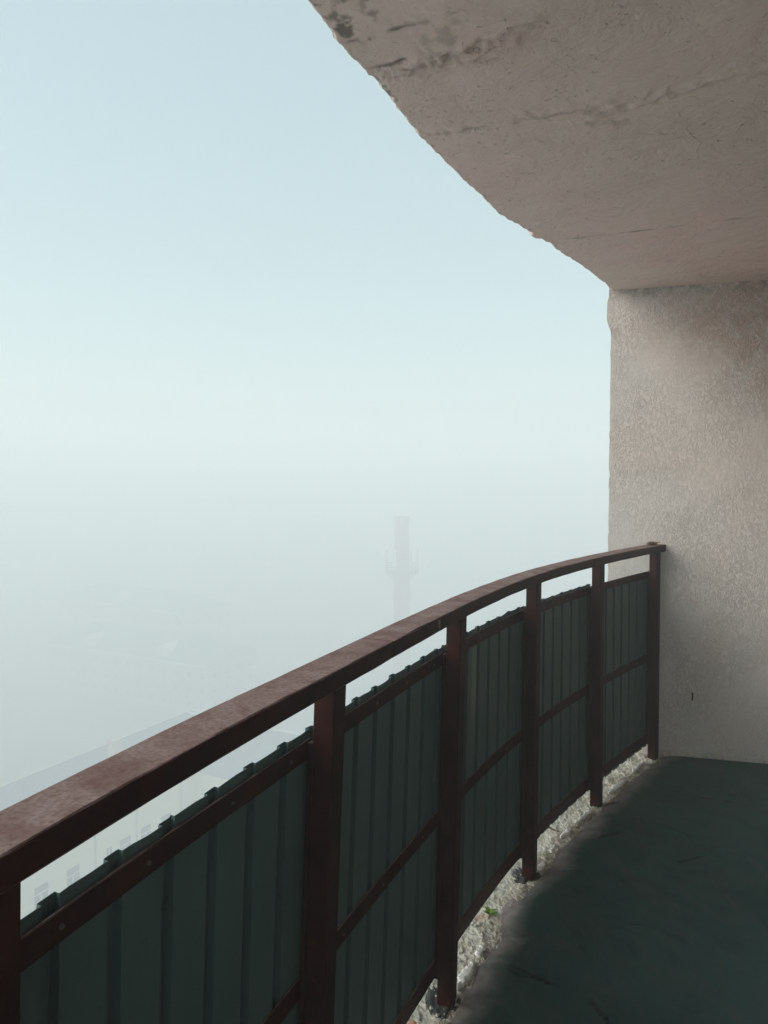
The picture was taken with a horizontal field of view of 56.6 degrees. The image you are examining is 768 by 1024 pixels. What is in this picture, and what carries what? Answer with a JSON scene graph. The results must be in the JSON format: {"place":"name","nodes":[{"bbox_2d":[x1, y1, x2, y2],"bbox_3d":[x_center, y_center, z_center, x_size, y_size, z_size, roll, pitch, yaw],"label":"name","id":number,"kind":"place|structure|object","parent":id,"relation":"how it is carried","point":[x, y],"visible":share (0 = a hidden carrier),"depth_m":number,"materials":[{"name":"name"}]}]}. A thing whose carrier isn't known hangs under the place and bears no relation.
{"place":"outdoors","nodes":[
{"label":"outdoors","id":0,"kind":"place"},
{"bbox_2d":[54,582,235,642],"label":"town house","id":1,"kind":"structure","parent":0,"point":[145,607],"depth_m":196.78,"materials":[{"name":"grey paint"}]},
{"bbox_2d":[43,621,258,712],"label":"town house","id":2,"kind":"structure","parent":0,"point":[180,671],"depth_m":158.35,"materials":[{"name":"grey paint"}]},
{"bbox_2d":[70,665,74,672],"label":"window","id":3,"kind":"structure","parent":2,"relation":"in","point":[72,669],"depth_m":166.90,"materials":[{"name":"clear glass"}]},
{"bbox_2d":[114,686,118,693],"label":"window","id":4,"kind":"structure","parent":2,"relation":"in","point":[116,689],"depth_m":160.47,"materials":[{"name":"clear glass"}]},
{"bbox_2d":[125,674,129,681],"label":"window","id":5,"kind":"structure","parent":2,"relation":"in","point":[127,677],"depth_m":158.79,"materials":[{"name":"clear glass"}]},
{"bbox_2d":[125,661,129,667],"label":"window","id":6,"kind":"structure","parent":2,"relation":"in","point":[127,663],"depth_m":158.60,"materials":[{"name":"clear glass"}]},
{"bbox_2d":[137,690,141,697],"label":"window","id":7,"kind":"structure","parent":2,"relation":"in","point":[139,693],"depth_m":157.23,"materials":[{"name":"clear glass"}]},
{"bbox_2d":[137,677,141,683],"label":"window","id":8,"kind":"structure","parent":2,"relation":"in","point":[139,679],"depth_m":157.09,"materials":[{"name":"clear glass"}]},
{"bbox_2d":[137,663,141,669],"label":"window","id":9,"kind":"structure","parent":2,"relation":"in","point":[139,667],"depth_m":156.94,"materials":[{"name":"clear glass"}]},
{"bbox_2d":[149,693,153,700],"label":"window","id":10,"kind":"structure","parent":2,"relation":"in","point":[151,695],"depth_m":155.57,"materials":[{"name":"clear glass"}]},
{"bbox_2d":[149,679,153,685],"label":"window","id":11,"kind":"structure","parent":2,"relation":"in","point":[151,681],"depth_m":155.45,"materials":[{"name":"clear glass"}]},
{"bbox_2d":[149,665,153,671],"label":"window","id":12,"kind":"structure","parent":2,"relation":"in","point":[151,668],"depth_m":155.30,"materials":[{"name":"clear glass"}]},
{"bbox_2d":[161,695,165,702],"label":"window","id":13,"kind":"structure","parent":2,"relation":"in","point":[163,697],"depth_m":154.02,"materials":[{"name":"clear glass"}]},
{"bbox_2d":[161,681,165,688],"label":"window","id":14,"kind":"structure","parent":2,"relation":"in","point":[163,683],"depth_m":153.85,"materials":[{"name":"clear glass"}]},
{"bbox_2d":[161,666,165,673],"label":"window","id":15,"kind":"structure","parent":2,"relation":"in","point":[163,669],"depth_m":153.68,"materials":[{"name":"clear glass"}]},
{"bbox_2d":[173,668,177,675],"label":"window","id":16,"kind":"structure","parent":2,"relation":"in","point":[175,671],"depth_m":152.15,"materials":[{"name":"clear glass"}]},
{"bbox_2d":[174,697,178,704],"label":"window","id":17,"kind":"structure","parent":2,"relation":"in","point":[176,700],"depth_m":152.26,"materials":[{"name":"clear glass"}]},
{"bbox_2d":[174,683,178,690],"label":"window","id":18,"kind":"structure","parent":2,"relation":"in","point":[176,686],"depth_m":152.15,"materials":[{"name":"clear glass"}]},
{"bbox_2d":[186,685,190,692],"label":"window","id":19,"kind":"structure","parent":2,"relation":"in","point":[188,688],"depth_m":150.63,"materials":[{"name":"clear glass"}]},
{"bbox_2d":[186,670,190,677],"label":"window","id":20,"kind":"structure","parent":2,"relation":"in","point":[188,673],"depth_m":150.49,"materials":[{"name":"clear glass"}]},
{"bbox_2d":[187,700,191,707],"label":"window","id":21,"kind":"structure","parent":2,"relation":"in","point":[189,703],"depth_m":150.63,"materials":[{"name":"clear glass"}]},
{"bbox_2d":[199,672,203,680],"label":"window","id":22,"kind":"structure","parent":2,"relation":"in","point":[201,675],"depth_m":148.84,"materials":[{"name":"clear glass"}]},
{"bbox_2d":[199,702,204,709],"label":"window","id":23,"kind":"structure","parent":2,"relation":"in","point":[202,705],"depth_m":149.02,"materials":[{"name":"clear glass"}]},
{"bbox_2d":[199,687,204,694],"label":"window","id":24,"kind":"structure","parent":2,"relation":"in","point":[201,690],"depth_m":148.99,"materials":[{"name":"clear glass"}]},
{"bbox_2d":[213,671,216,679],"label":"window","id":25,"kind":"structure","parent":2,"relation":"in","point":[214,673],"depth_m":149.81,"materials":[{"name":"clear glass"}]},
{"bbox_2d":[225,681,228,689],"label":"window","id":26,"kind":"structure","parent":2,"relation":"in","point":[226,683],"depth_m":153.32,"materials":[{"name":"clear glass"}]},
{"bbox_2d":[0,522,608,785],"bbox_3d":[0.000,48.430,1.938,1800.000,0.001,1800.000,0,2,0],"label":"ground","id":27,"kind":"structure","parent":0,"point":[299,594],"depth_m":352.67,"materials":[{"name":"white"}]},
{"bbox_2d":[0,710,300,918],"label":"courtyard building","id":28,"kind":"structure","parent":27,"relation":"on","point":[66,870],"depth_m":72.42,"materials":[{"name":"beige paint"}]},
{"bbox_2d":[33,880,48,909],"bbox_3d":[-30.007,33.883,62.374,0.100,2.700,1.550,1,3,27],"label":"window","id":29,"kind":"structure","parent":28,"relation":"in","point":[41,891],"depth_m":62.30,"materials":[{"name":"grey glass"}]},
{"bbox_2d":[66,863,80,887],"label":"window","id":30,"kind":"structure","parent":28,"relation":"in","point":[73,873],"depth_m":65.25,"materials":[{"name":"grey glass"}]},
{"bbox_2d":[106,845,112,856],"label":"window","id":31,"kind":"structure","parent":28,"relation":"in","point":[109,850],"depth_m":68.91,"materials":[{"name":"grey glass"}]},
{"bbox_2d":[119,834,131,849],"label":"window","id":32,"kind":"structure","parent":28,"relation":"in","point":[126,841],"depth_m":70.74,"materials":[{"name":"grey glass"}]},
{"bbox_2d":[140,822,151,838],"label":"window","id":33,"kind":"structure","parent":28,"relation":"in","point":[146,830],"depth_m":73.14,"materials":[{"name":"grey glass"}]},
{"bbox_2d":[161,811,171,821],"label":"window","id":34,"kind":"structure","parent":28,"relation":"in","point":[166,816],"depth_m":75.69,"materials":[{"name":"grey glass"}]},
{"bbox_2d":[385,516,418,673],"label":"factory chimney","id":35,"kind":"object","parent":27,"relation":"on","point":[401,571],"visible":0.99,"depth_m":149.27,"materials":[{"name":"concrete"}]},
{"bbox_2d":[0,0,610,521],"label":"sky","id":36,"kind":"structure","parent":0,"point":[238,283],"materials":[{"name":"white"}]},
{"bbox_2d":[407,752,659,1023],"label":"slab edge","id":37,"kind":"object","parent":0,"point":[489,939],"visible":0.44,"depth_m":2.61,"materials":[{"name":"concrete"}]},
{"bbox_2d":[425,986,460,1018],"bbox_3d":[0.163,1.405,2.036,0.125,0.030,0.125,2,3,44],"label":"grout collar","id":38,"kind":"object","parent":37,"relation":"on","point":[431,999],"visible":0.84,"depth_m":2.02,"materials":[{"name":"grey concrete"}]},
{"bbox_2d":[457,961,474,989],"bbox_3d":[0.244,1.387,2.133,0.039,0.017,0.135,1,3,28],"label":"mortar lump","id":39,"kind":"object","parent":37,"relation":"on","point":[464,975],"visible":0.92,"depth_m":2.13,"materials":[{"name":"grey concrete"}]},
{"bbox_2d":[475,945,485,957],"bbox_3d":[0.304,1.383,2.244,0.026,0.016,0.053,1,3,31],"label":"mortar lump","id":40,"kind":"object","parent":37,"relation":"on","point":[479,951],"visible":1,"depth_m":2.24,"materials":[{"name":"grey concrete"}]},
{"bbox_2d":[484,906,497,915],"bbox_3d":[0.367,1.371,2.447,0.056,0.015,0.036,2,3,37],"label":"weed","id":41,"kind":"object","parent":37,"relation":"on","point":[488,910],"visible":1,"depth_m":2.45,"materials":[{"name":"green plant"}]},
{"bbox_2d":[512,867,540,883],"bbox_3d":[0.540,1.380,2.681,0.111,0.029,0.149,0,2,0],"label":"grout collar","id":42,"kind":"object","parent":37,"relation":"on","point":[519,877],"visible":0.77,"depth_m":2.68,"materials":[{"name":"grey concrete"}]},
{"bbox_2d":[415,754,647,1023],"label":"crumbs","id":43,"kind":"object","parent":37,"relation":"on","point":[431,1007],"visible":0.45,"depth_m":2.50,"materials":[{"name":"concrete"}]},
{"bbox_2d":[538,862,545,870],"bbox_3d":[0.607,1.362,2.739,0.030,0.015,0.062,1,3,33],"label":"mortar lump","id":44,"kind":"object","parent":37,"relation":"on","point":[542,866],"visible":1,"depth_m":2.73,"materials":[{"name":"grey concrete"}]},
{"bbox_2d":[549,844,557,852],"bbox_3d":[0.682,1.358,2.874,0.020,0.014,0.061,2,3,34],"label":"mortar lump","id":45,"kind":"object","parent":37,"relation":"on","point":[553,848],"visible":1,"depth_m":2.87,"materials":[{"name":"grey concrete"}]},
{"bbox_2d":[560,828,571,838],"bbox_3d":[0.768,1.352,3.003,0.030,0.016,0.105,2,3,40],"label":"mortar lump","id":46,"kind":"object","parent":37,"relation":"on","point":[566,832],"visible":1,"depth_m":2.99,"materials":[{"name":"grey concrete"}]},
{"bbox_2d":[574,810,591,823],"bbox_3d":[0.878,1.346,3.147,0.024,0.016,0.161,2,3,40],"label":"mortar lump","id":47,"kind":"object","parent":37,"relation":"on","point":[583,816],"visible":1,"depth_m":3.14,"materials":[{"name":"grey concrete"}]},
{"bbox_2d":[608,779,625,793],"bbox_3d":[1.135,1.334,3.464,0.037,0.016,0.203,2,3,41],"label":"mortar lump","id":48,"kind":"object","parent":37,"relation":"on","point":[615,787],"visible":1,"depth_m":3.45,"materials":[{"name":"grey concrete"}]},
{"bbox_2d":[632,760,644,772],"bbox_3d":[1.321,1.323,3.704,0.029,0.019,0.172,2,3,37],"label":"mortar lump","id":49,"kind":"object","parent":37,"relation":"on","point":[638,766],"visible":1,"depth_m":3.70,"materials":[{"name":"grey concrete"}]},
{"bbox_2d":[450,756,767,1023],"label":"floor","id":50,"kind":"structure","parent":0,"point":[644,900],"depth_m":2.41,"materials":[{"name":"green paint"}]},
{"bbox_2d":[0,544,665,1023],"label":"balcony railing","id":51,"kind":"object","parent":50,"relation":"on","point":[352,862],"visible":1,"depth_m":1.47,"materials":[{"name":"brown metal"}]},
{"bbox_2d":[646,541,660,544],"bbox_3d":[1.427,0.167,3.779,0.063,0.026,0.099,2,3,41],"label":"dry debris","id":52,"kind":"object","parent":51,"relation":"on","point":[652,543],"visible":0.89,"depth_m":3.77,"materials":[{"name":"plant"}]},
{"bbox_2d":[607,280,767,763],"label":"partition wall","id":53,"kind":"structure","parent":50,"relation":"on","point":[688,461],"depth_m":3.77,"materials":[{"name":"paint"}]},
{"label":"apartment tower","id":54,"kind":"object","parent":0,"visible":0},
{"bbox_2d":[308,0,767,289],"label":"ceiling","id":55,"kind":"structure","parent":54,"relation":"attached to","point":[617,144],"depth_m":2.00,"materials":[{"name":"paint"}]}
]}

